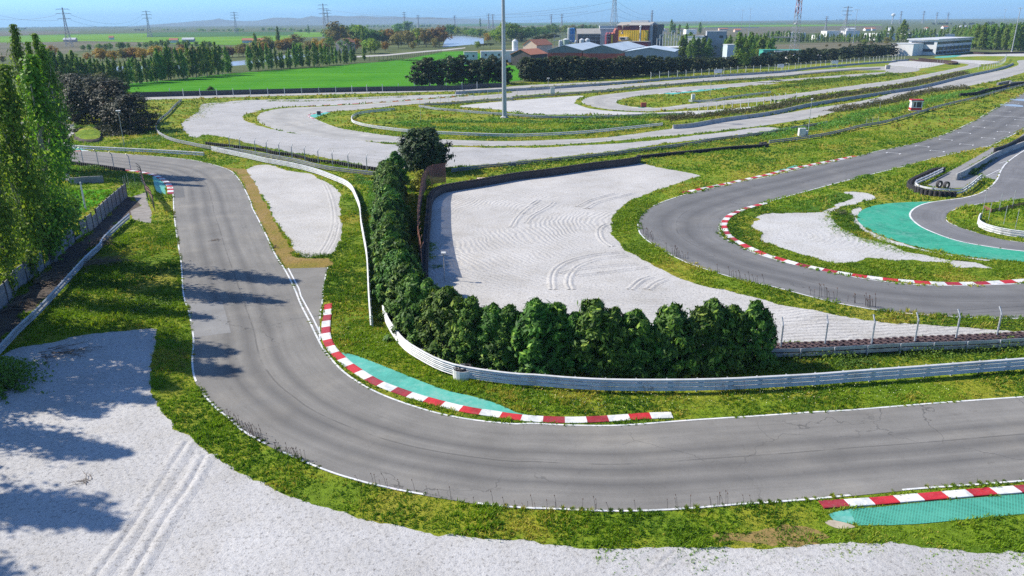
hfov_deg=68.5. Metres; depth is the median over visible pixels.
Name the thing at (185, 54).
poplar tree
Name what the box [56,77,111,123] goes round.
tree
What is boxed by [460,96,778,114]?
gravel trap
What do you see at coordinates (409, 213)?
conifer bush
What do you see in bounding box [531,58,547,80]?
dark pine
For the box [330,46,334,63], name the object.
poplar tree
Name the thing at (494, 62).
dark pine
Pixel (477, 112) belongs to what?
guard rail
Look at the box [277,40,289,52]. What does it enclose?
round tree
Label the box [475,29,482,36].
broadleaf tree
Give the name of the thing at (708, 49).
poplar tree
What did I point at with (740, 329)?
hedge conifer
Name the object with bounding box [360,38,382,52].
broadleaf tree
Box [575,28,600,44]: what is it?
works shed
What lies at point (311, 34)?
crop field
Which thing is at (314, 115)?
painted runoff
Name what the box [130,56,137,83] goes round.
poplar tree
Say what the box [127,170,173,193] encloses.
kerb
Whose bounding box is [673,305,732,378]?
hedge conifer
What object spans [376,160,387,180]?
hedge conifer
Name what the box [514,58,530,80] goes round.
dark pine
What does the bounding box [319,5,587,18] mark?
power line
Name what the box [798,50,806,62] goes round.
dark pine
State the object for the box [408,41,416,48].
broadleaf tree
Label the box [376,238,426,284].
hedge conifer
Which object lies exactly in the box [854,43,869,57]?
dark pine
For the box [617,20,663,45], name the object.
works hall
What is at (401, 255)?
hedge conifer
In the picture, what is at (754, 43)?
poplar tree
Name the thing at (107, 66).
poplar tree
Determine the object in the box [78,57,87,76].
poplar tree
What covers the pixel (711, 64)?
dark pine
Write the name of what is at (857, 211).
gravel trap
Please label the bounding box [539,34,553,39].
umbrella pine
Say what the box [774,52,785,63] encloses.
dark pine
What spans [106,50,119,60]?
broadleaf tree
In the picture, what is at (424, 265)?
tyre barrier
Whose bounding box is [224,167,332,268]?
dry verge
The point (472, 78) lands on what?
dark pine
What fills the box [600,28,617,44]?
silo block
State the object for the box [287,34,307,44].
broadleaf tree
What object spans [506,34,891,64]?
yard
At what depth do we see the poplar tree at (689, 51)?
482.54 m
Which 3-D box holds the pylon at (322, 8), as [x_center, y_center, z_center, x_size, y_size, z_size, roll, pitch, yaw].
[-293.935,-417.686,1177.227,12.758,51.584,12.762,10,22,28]
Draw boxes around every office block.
[687,36,708,56]
[705,31,726,56]
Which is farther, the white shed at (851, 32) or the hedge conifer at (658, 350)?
the white shed at (851, 32)
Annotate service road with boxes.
[146,79,645,99]
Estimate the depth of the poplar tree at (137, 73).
317.33 m
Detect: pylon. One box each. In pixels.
[55,7,73,46]
[141,11,152,36]
[231,12,238,33]
[318,3,328,37]
[609,0,617,25]
[839,6,852,35]
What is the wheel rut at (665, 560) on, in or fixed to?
on the gravel trap at (100, 418)
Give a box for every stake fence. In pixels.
[982,198,1019,227]
[983,191,1023,211]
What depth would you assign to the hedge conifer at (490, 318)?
53.93 m
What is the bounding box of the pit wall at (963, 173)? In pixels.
[955,141,1023,179]
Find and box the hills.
[127,16,505,26]
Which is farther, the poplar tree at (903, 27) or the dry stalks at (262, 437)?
the poplar tree at (903, 27)
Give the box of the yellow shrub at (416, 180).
[410,168,432,190]
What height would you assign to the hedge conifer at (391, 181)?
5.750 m
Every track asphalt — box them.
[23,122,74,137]
[32,151,1023,511]
[257,60,1023,145]
[286,267,326,336]
[582,62,980,110]
[639,93,1023,317]
[911,151,1023,250]
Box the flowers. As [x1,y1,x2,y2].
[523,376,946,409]
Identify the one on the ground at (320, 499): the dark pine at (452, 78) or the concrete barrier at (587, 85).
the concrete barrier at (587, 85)
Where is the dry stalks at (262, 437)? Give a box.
[224,410,305,459]
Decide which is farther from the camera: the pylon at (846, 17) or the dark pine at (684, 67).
the pylon at (846, 17)
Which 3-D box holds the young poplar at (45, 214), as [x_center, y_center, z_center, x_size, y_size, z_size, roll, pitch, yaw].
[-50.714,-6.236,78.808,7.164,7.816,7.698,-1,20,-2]
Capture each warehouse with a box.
[548,42,599,60]
[582,41,645,61]
[625,45,678,63]
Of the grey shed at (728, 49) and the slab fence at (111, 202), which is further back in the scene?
the grey shed at (728, 49)
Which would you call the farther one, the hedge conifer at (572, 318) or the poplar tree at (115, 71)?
the poplar tree at (115, 71)
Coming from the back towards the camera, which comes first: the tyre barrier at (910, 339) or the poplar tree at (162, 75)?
the poplar tree at (162, 75)
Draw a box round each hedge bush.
[380,282,387,303]
[400,314,417,335]
[441,321,476,366]
[478,327,518,377]
[527,339,559,372]
[571,337,596,374]
[608,327,647,377]
[681,333,726,377]
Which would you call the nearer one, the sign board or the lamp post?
the lamp post
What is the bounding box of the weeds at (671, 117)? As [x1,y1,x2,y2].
[661,70,971,120]
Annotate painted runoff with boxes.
[152,176,165,193]
[310,112,327,117]
[342,353,526,414]
[666,88,724,93]
[829,509,854,523]
[848,494,1023,524]
[857,201,1023,261]
[935,55,960,57]
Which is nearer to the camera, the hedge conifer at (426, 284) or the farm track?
the hedge conifer at (426, 284)
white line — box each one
[94,151,1023,425]
[173,195,1023,510]
[257,66,1023,144]
[288,268,321,337]
[316,61,1017,140]
[319,267,327,339]
[637,102,1016,318]
[719,129,1023,285]
[909,150,1023,250]
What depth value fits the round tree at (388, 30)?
838.20 m
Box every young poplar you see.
[1,190,63,255]
[11,180,84,234]
[62,195,84,225]
[65,196,78,216]
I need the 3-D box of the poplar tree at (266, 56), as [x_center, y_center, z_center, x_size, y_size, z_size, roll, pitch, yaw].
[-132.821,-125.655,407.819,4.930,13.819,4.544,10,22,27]
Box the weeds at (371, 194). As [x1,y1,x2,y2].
[360,184,377,271]
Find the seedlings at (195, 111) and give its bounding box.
[175,100,248,120]
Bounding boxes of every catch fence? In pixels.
[75,147,130,169]
[136,163,154,210]
[169,84,414,96]
[228,135,385,170]
[417,163,445,262]
[659,54,904,77]
[698,92,796,113]
[780,306,1023,348]
[978,54,1006,69]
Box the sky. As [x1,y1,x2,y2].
[0,0,1023,26]
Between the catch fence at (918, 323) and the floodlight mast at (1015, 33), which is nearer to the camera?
the catch fence at (918, 323)
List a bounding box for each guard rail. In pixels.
[0,213,129,353]
[73,145,203,155]
[155,99,372,174]
[211,146,372,326]
[351,108,662,137]
[382,305,1023,391]
[419,105,683,117]
[424,68,878,104]
[451,121,827,172]
[689,91,770,102]
[769,84,1023,142]
[770,338,1023,357]
[914,167,982,194]
[977,213,1023,236]
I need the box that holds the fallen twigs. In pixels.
[65,471,91,485]
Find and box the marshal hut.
[908,99,923,110]
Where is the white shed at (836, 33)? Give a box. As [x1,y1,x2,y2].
[821,31,840,36]
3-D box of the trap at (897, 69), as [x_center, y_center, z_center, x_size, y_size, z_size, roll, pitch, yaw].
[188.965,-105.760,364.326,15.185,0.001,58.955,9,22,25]
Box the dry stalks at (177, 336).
[172,211,186,374]
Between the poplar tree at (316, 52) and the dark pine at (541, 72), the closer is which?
the dark pine at (541, 72)
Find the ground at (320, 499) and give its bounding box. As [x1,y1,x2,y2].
[0,21,1023,553]
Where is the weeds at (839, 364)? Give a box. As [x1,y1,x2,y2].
[746,355,883,379]
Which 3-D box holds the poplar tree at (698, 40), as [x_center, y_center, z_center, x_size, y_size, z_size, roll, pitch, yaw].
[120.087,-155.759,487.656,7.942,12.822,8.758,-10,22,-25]
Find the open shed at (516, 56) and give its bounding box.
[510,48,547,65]
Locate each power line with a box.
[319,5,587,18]
[332,10,579,18]
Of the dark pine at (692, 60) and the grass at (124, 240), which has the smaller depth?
the grass at (124, 240)
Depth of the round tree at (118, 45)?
735.03 m
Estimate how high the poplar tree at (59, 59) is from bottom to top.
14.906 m
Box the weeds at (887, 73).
[787,71,900,82]
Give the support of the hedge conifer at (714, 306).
on the ground at (320, 499)
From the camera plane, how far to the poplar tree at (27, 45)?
121.80 m
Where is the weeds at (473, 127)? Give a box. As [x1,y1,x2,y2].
[392,117,651,133]
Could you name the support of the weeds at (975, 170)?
on the ground at (320, 499)
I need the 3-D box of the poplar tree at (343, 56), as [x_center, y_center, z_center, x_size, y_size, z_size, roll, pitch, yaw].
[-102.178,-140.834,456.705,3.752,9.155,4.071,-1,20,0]
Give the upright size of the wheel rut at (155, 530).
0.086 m
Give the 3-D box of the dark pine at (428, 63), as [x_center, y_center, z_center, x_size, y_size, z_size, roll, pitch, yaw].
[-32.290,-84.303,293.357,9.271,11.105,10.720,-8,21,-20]
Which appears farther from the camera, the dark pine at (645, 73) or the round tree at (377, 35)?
the round tree at (377, 35)
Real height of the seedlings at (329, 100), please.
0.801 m
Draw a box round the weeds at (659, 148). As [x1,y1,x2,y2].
[502,135,774,168]
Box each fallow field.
[0,31,79,35]
[0,41,144,56]
[459,25,577,27]
[664,25,881,36]
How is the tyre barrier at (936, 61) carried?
on the ground at (320, 499)
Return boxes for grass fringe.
[91,151,1022,426]
[130,171,1023,514]
[637,93,1022,318]
[715,127,1023,286]
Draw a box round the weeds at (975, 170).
[969,152,996,174]
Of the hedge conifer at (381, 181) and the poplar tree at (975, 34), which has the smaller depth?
the hedge conifer at (381, 181)
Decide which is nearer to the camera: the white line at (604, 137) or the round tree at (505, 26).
the white line at (604, 137)
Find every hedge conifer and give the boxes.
[367,184,396,219]
[368,219,404,269]
[369,221,408,276]
[369,237,394,289]
[370,194,413,237]
[370,196,403,241]
[371,175,405,203]
[371,216,401,252]
[372,162,408,198]
[372,182,392,209]
[372,190,416,230]
[372,210,415,251]
[372,213,404,241]
[372,230,400,277]
[372,248,397,303]
[375,161,406,186]
[375,176,403,201]
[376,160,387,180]
[376,174,404,198]
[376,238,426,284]
[378,261,421,326]
[381,248,424,297]
[383,271,430,344]
[392,279,406,336]
[395,224,416,254]
[401,277,442,347]
[412,288,437,346]
[417,285,475,357]
[433,304,476,357]
[448,294,485,367]
[469,301,505,369]
[477,303,526,371]
[505,297,566,381]
[539,301,575,375]
[555,311,594,374]
[562,297,621,377]
[593,306,633,378]
[616,308,665,378]
[638,301,699,378]
[644,321,680,378]
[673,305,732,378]
[684,297,738,377]
[723,304,754,374]
[735,300,779,373]
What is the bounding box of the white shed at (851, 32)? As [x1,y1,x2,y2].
[842,31,859,36]
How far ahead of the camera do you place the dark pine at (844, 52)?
453.90 m
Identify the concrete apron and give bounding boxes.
[131,193,151,222]
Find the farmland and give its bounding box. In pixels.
[0,18,1023,90]
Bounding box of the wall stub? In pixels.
[62,174,103,184]
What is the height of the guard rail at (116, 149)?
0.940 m
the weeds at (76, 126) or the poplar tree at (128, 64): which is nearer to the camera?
the weeds at (76, 126)
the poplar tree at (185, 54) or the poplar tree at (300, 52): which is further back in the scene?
the poplar tree at (300, 52)
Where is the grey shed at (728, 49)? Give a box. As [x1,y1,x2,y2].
[722,44,742,58]
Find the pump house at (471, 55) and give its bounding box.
[463,51,477,59]
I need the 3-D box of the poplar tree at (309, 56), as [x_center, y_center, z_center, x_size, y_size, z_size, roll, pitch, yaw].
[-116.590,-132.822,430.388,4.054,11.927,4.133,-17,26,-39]
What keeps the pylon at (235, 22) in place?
on the crop field at (186, 34)
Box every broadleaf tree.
[0,55,5,61]
[46,45,58,53]
[95,49,108,60]
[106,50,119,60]
[124,47,138,58]
[134,48,148,57]
[147,45,161,54]
[235,43,251,56]
[256,36,278,49]
[280,37,293,51]
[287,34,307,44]
[311,38,318,43]
[319,27,332,38]
[323,21,349,41]
[336,38,354,50]
[352,38,363,50]
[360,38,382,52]
[362,39,381,52]
[381,41,390,50]
[389,34,406,47]
[391,23,403,31]
[397,30,415,46]
[402,20,413,30]
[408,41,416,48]
[410,28,425,43]
[414,28,433,46]
[426,27,444,46]
[426,38,440,47]
[432,25,453,45]
[443,24,451,33]
[447,25,460,32]
[467,28,475,36]
[470,41,479,48]
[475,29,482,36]
[481,32,491,41]
[485,29,500,39]
[496,33,506,43]
[500,23,520,41]
[516,33,525,41]
[520,26,534,38]
[884,37,893,43]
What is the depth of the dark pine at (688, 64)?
358.17 m
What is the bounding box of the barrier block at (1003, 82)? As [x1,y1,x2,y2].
[996,80,1011,84]
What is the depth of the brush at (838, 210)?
98.01 m
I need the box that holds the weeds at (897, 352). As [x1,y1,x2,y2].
[775,335,1023,369]
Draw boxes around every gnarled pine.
[54,74,79,104]
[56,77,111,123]
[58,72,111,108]
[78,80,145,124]
[80,76,134,109]
[97,93,163,130]
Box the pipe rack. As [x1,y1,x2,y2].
[553,34,609,47]
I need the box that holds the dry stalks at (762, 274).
[641,225,875,306]
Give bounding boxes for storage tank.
[512,39,517,50]
[563,38,568,44]
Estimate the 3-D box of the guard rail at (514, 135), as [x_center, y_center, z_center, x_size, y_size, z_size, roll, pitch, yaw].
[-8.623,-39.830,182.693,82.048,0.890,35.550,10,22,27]
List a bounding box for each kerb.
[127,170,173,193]
[314,95,473,105]
[321,303,672,422]
[681,155,855,192]
[721,203,1023,284]
[819,485,1023,508]
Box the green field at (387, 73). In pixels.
[126,51,520,92]
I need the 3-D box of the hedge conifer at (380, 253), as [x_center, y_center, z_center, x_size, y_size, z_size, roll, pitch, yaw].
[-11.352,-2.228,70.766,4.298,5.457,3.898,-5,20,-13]
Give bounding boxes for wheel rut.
[81,440,216,575]
[315,184,342,254]
[508,193,668,289]
[641,547,726,575]
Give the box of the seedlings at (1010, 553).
[593,528,1023,575]
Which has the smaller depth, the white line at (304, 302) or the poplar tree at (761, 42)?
the white line at (304, 302)
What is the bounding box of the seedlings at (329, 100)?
[268,96,406,101]
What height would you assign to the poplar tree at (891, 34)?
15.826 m
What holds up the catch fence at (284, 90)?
on the service road
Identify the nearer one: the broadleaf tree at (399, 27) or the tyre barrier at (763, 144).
the tyre barrier at (763, 144)
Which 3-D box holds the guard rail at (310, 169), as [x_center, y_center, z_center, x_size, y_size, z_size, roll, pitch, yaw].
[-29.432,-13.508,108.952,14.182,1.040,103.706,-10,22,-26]
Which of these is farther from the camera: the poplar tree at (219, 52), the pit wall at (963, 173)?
the poplar tree at (219, 52)
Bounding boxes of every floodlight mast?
[500,0,507,117]
[1011,8,1020,51]
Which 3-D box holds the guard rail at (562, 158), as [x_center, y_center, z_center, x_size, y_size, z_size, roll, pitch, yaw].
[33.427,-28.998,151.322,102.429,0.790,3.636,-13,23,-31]
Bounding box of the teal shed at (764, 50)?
[759,49,776,56]
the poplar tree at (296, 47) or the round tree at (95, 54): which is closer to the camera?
the poplar tree at (296, 47)
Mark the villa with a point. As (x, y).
(544, 45)
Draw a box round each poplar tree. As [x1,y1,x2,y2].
[0,63,60,278]
[0,147,30,297]
[1,23,53,169]
[7,54,100,261]
[23,41,57,161]
[29,33,73,161]
[37,45,80,173]
[47,48,58,73]
[51,51,59,72]
[56,50,65,76]
[63,54,76,73]
[69,50,76,72]
[73,56,83,80]
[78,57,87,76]
[81,58,89,76]
[87,57,95,78]
[92,58,97,73]
[95,59,102,74]
[101,61,106,74]
[105,56,113,77]
[110,57,122,81]
[118,60,126,82]
[121,61,131,84]
[126,57,135,84]
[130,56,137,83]
[133,58,143,83]
[138,61,144,81]
[140,56,150,82]
[146,58,154,81]
[149,56,154,81]
[151,57,160,81]
[153,48,163,79]
[157,55,166,79]
[159,51,167,79]
[162,43,174,78]
[162,48,172,79]
[168,48,175,78]
[172,46,181,77]
[178,50,189,78]
[183,43,193,76]
[187,49,196,77]
[189,44,201,76]
[196,46,209,76]
[200,42,212,75]
[206,44,214,73]
[210,47,215,73]
[212,42,222,74]
[216,44,225,74]
[222,45,231,72]
[227,50,232,72]
[243,44,253,70]
[251,41,256,68]
[253,43,262,70]
[258,42,265,68]
[264,43,270,68]
[268,48,275,68]
[273,47,278,67]
[275,26,280,45]
[278,52,282,67]
[280,51,284,67]
[285,51,288,67]
[286,48,293,68]
[291,44,298,67]
[295,45,299,66]
[298,43,304,65]
[303,45,309,65]
[307,45,311,66]
[309,42,317,66]
[312,42,320,65]
[319,43,324,64]
[323,44,328,64]
[326,47,331,64]
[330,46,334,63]
[333,47,337,64]
[337,49,341,62]
[341,48,345,63]
[344,46,348,63]
[349,46,353,62]
[352,47,356,62]
[360,27,365,44]
[361,46,366,60]
[669,19,673,33]
[677,35,685,56]
[683,34,688,55]
[686,40,692,57]
[688,35,698,57]
[695,37,700,56]
[697,22,701,33]
[697,37,706,56]
[705,38,713,56]
[725,34,732,43]
[730,32,746,67]
[742,40,752,67]
[748,35,755,56]
[751,35,756,54]
[752,34,759,55]
[755,38,765,54]
[767,39,772,48]
[771,36,776,48]
[888,26,893,40]
[895,27,900,41]
[899,19,907,41]
[958,24,963,36]
[970,24,978,48]
[971,25,980,48]
[976,22,988,48]
[977,25,987,48]
[985,24,994,48]
[990,23,999,49]
[992,27,1000,49]
[995,22,1004,48]
[999,29,1004,48]
[1001,24,1009,49]
[1007,23,1018,48]
[1009,23,1022,49]
[1016,26,1023,50]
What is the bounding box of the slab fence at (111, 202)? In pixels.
[0,182,127,309]
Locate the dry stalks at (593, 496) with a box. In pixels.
[354,473,750,510]
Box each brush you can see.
[69,124,159,137]
[822,84,972,111]
[827,207,850,214]
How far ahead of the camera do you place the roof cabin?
500.34 m
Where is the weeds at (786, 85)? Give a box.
[761,76,859,89]
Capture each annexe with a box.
[617,41,650,45]
[892,43,923,55]
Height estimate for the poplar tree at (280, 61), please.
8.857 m
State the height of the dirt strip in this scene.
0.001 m
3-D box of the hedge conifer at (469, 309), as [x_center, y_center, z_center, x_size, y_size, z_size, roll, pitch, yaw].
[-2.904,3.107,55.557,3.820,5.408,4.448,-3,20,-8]
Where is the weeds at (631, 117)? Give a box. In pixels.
[512,110,679,119]
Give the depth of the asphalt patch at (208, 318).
64.64 m
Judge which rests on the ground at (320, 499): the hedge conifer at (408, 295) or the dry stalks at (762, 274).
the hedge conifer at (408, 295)
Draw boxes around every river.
[116,53,332,69]
[443,36,483,46]
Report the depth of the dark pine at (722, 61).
375.24 m
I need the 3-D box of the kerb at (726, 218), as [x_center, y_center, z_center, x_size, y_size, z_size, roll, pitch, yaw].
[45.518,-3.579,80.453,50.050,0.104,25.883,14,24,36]
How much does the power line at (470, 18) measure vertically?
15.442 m
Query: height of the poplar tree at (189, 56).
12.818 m
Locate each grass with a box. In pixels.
[0,121,1023,230]
[0,199,1023,361]
[2,70,1023,141]
[70,189,111,217]
[767,193,851,212]
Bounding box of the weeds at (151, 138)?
[110,126,178,145]
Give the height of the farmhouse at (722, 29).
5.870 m
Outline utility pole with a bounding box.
[79,182,86,209]
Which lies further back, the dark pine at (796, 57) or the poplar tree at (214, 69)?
the dark pine at (796, 57)
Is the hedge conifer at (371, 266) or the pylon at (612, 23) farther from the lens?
the pylon at (612, 23)
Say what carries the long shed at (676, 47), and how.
on the farmland
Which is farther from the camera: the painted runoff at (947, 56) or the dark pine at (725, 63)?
the painted runoff at (947, 56)
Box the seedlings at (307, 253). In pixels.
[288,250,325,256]
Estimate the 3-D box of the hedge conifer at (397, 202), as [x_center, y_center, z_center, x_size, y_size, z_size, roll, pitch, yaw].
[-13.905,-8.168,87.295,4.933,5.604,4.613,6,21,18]
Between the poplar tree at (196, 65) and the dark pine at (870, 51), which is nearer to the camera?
the poplar tree at (196, 65)
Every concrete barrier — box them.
[455,59,908,93]
[672,63,1013,128]
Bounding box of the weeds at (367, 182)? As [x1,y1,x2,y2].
[348,173,373,186]
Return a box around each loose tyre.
[936,180,942,187]
[943,181,949,188]
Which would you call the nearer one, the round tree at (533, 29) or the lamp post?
the lamp post
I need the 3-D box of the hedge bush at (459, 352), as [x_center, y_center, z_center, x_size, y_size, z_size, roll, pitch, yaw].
[-3.588,3.923,55.866,3.571,3.532,3.819,7,21,19]
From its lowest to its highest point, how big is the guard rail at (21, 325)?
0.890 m
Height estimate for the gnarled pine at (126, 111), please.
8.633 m
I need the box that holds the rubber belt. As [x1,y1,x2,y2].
[427,156,640,276]
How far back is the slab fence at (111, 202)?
86.73 m
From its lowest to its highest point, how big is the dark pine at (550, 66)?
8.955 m
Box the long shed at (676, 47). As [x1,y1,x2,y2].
[646,46,696,57]
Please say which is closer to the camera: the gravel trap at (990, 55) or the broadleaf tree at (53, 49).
the gravel trap at (990, 55)
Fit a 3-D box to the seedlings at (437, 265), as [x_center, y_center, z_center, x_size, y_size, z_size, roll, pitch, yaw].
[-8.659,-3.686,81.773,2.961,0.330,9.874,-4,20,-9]
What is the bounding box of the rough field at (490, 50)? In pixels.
[475,49,510,64]
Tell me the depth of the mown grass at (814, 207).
102.53 m
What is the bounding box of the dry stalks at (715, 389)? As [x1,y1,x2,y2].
[633,381,748,392]
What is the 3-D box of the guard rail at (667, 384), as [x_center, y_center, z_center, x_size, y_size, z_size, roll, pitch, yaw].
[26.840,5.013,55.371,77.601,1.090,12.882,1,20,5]
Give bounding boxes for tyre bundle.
[453,364,472,381]
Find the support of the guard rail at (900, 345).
on the ground at (320, 499)
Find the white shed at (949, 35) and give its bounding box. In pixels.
[935,34,954,36]
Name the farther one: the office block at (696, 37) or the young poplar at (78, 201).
the office block at (696, 37)
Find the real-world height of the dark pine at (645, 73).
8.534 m
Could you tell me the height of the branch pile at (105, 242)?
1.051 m
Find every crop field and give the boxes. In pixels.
[0,33,289,44]
[57,32,293,36]
[256,32,324,38]
[458,23,588,25]
[664,23,785,24]
[664,25,865,27]
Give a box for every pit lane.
[928,147,993,187]
[957,134,1023,179]
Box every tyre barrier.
[70,161,124,171]
[205,142,375,170]
[421,155,640,277]
[641,142,768,158]
[772,331,1023,356]
[906,167,956,197]
[909,58,957,64]
[959,81,1023,96]
[969,52,1023,53]
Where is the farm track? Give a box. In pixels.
[357,47,464,56]
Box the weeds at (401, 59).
[379,58,419,61]
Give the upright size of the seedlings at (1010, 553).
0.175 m
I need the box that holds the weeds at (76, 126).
[70,124,96,128]
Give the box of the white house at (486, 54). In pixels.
[480,50,515,62]
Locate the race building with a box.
[907,37,974,54]
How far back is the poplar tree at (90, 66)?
302.91 m
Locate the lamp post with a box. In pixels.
[438,251,448,279]
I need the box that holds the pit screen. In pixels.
[993,135,1023,152]
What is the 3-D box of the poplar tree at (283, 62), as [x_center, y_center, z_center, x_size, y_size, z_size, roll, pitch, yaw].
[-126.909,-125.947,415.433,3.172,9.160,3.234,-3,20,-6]
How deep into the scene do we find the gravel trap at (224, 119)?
160.02 m
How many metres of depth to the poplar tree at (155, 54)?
333.08 m
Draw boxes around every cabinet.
[550,87,554,93]
[798,128,806,135]
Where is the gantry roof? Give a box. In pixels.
[599,26,617,29]
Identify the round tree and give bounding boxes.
[82,52,93,59]
[91,48,106,60]
[115,42,125,48]
[117,48,128,60]
[226,46,237,54]
[257,42,268,51]
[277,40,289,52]
[302,40,311,51]
[322,38,334,49]
[344,30,357,38]
[347,24,371,40]
[351,24,369,40]
[366,29,375,40]
[372,29,383,40]
[380,30,389,41]
[381,29,397,41]
[454,27,460,35]
[499,22,512,41]
[529,25,538,38]
[536,27,544,35]
[539,26,547,34]
[543,24,554,32]
[562,25,568,32]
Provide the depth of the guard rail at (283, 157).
141.35 m
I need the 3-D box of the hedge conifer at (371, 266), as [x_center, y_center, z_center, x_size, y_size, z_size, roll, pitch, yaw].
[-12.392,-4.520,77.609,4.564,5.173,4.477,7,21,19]
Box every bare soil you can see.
[713,524,828,546]
[825,520,854,528]
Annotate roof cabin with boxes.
[683,29,696,33]
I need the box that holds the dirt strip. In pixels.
[0,197,140,342]
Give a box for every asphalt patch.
[155,172,184,197]
[188,301,230,336]
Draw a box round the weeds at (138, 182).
[70,164,155,190]
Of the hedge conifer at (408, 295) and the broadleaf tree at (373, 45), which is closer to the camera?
the hedge conifer at (408, 295)
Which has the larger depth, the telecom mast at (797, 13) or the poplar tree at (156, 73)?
the telecom mast at (797, 13)
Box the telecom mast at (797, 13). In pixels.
[789,0,802,48]
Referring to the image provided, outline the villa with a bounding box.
[523,39,552,55]
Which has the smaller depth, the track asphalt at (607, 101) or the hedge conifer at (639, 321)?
the hedge conifer at (639, 321)
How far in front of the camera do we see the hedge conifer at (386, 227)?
73.80 m
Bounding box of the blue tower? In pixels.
[567,28,574,41]
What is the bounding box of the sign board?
[714,69,721,77]
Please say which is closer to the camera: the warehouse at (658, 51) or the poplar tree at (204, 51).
the poplar tree at (204, 51)
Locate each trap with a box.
[0,328,1023,575]
[181,94,778,167]
[247,165,341,256]
[427,163,1022,342]
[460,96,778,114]
[751,192,990,267]
[851,207,988,260]
[885,66,919,72]
[888,61,944,67]
[951,54,1023,56]
[951,60,997,63]
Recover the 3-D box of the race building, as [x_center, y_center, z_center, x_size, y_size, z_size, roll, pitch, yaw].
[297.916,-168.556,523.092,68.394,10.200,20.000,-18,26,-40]
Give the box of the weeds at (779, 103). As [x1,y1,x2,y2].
[697,90,853,115]
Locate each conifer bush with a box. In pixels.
[370,159,383,187]
[385,151,409,181]
[401,202,416,234]
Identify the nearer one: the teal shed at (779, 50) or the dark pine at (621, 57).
the dark pine at (621, 57)
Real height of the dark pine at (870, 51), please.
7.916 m
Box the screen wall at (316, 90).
[132,83,501,96]
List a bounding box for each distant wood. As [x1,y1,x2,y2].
[0,16,1013,31]
[18,19,994,30]
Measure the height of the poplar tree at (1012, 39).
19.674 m
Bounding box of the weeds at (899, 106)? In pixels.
[747,87,995,137]
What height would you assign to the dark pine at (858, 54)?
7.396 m
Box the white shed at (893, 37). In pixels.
[869,33,895,40]
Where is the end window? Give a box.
[912,42,933,44]
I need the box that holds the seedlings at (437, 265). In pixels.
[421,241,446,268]
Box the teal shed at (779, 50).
[774,49,799,52]
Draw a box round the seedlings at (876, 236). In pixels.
[822,210,960,261]
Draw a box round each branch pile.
[0,293,41,312]
[32,269,72,289]
[39,340,102,368]
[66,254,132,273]
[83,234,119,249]
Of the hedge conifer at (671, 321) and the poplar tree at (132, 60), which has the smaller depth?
the hedge conifer at (671, 321)
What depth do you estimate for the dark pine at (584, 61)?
321.12 m
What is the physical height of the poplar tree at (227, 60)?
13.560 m
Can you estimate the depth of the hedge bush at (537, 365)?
54.12 m
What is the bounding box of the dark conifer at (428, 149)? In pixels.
[396,126,455,173]
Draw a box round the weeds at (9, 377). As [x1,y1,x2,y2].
[0,356,57,404]
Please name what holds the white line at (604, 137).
on the track asphalt at (298, 120)
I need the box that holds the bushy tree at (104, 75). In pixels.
[92,71,114,80]
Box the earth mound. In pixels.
[74,126,102,142]
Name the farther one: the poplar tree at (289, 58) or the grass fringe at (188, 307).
the poplar tree at (289, 58)
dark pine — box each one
[405,60,431,85]
[419,57,439,85]
[425,59,449,85]
[441,55,467,83]
[449,54,469,83]
[464,59,483,83]
[471,57,498,83]
[486,55,501,82]
[493,60,514,82]
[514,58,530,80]
[516,56,545,81]
[522,58,547,80]
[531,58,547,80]
[543,56,562,79]
[544,59,560,80]
[554,55,567,79]
[556,56,573,79]
[561,56,584,79]
[574,56,595,78]
[578,57,590,78]
[586,57,602,78]
[595,59,607,78]
[597,59,615,78]
[602,58,615,77]
[609,58,626,77]
[615,55,633,76]
[619,55,637,76]
[632,57,645,75]
[634,55,647,75]
[639,56,654,75]
[643,55,660,74]
[650,59,665,73]
[654,56,667,74]
[661,56,672,73]
[667,57,678,73]
[673,56,682,71]
[678,56,689,71]
[679,58,691,71]
[685,57,695,71]
[691,57,705,71]
[698,59,707,70]
[701,57,711,70]
[707,58,714,69]
[710,57,720,69]
[716,57,724,68]
[720,57,728,67]
[726,56,735,67]
[732,56,739,67]
[749,56,755,66]
[753,56,760,66]
[755,55,765,66]
[766,51,774,61]
[767,56,776,65]
[771,52,782,64]
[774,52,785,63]
[780,51,789,62]
[786,50,794,62]
[787,50,801,62]
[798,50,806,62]
[802,48,814,61]
[809,47,817,61]
[812,49,824,60]
[818,48,829,60]
[827,48,839,59]
[833,49,842,59]
[839,46,850,59]
[848,46,857,57]
[853,46,860,57]
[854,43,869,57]
[863,45,875,56]
[872,43,882,56]
[879,45,889,56]
[883,44,891,55]
[887,43,898,54]
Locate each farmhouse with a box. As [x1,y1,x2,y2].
[63,38,77,41]
[169,38,178,42]
[182,37,194,41]
[242,38,249,42]
[335,38,356,52]
[718,28,727,30]
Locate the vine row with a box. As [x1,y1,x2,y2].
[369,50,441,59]
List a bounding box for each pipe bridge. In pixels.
[705,27,758,27]
[762,36,796,37]

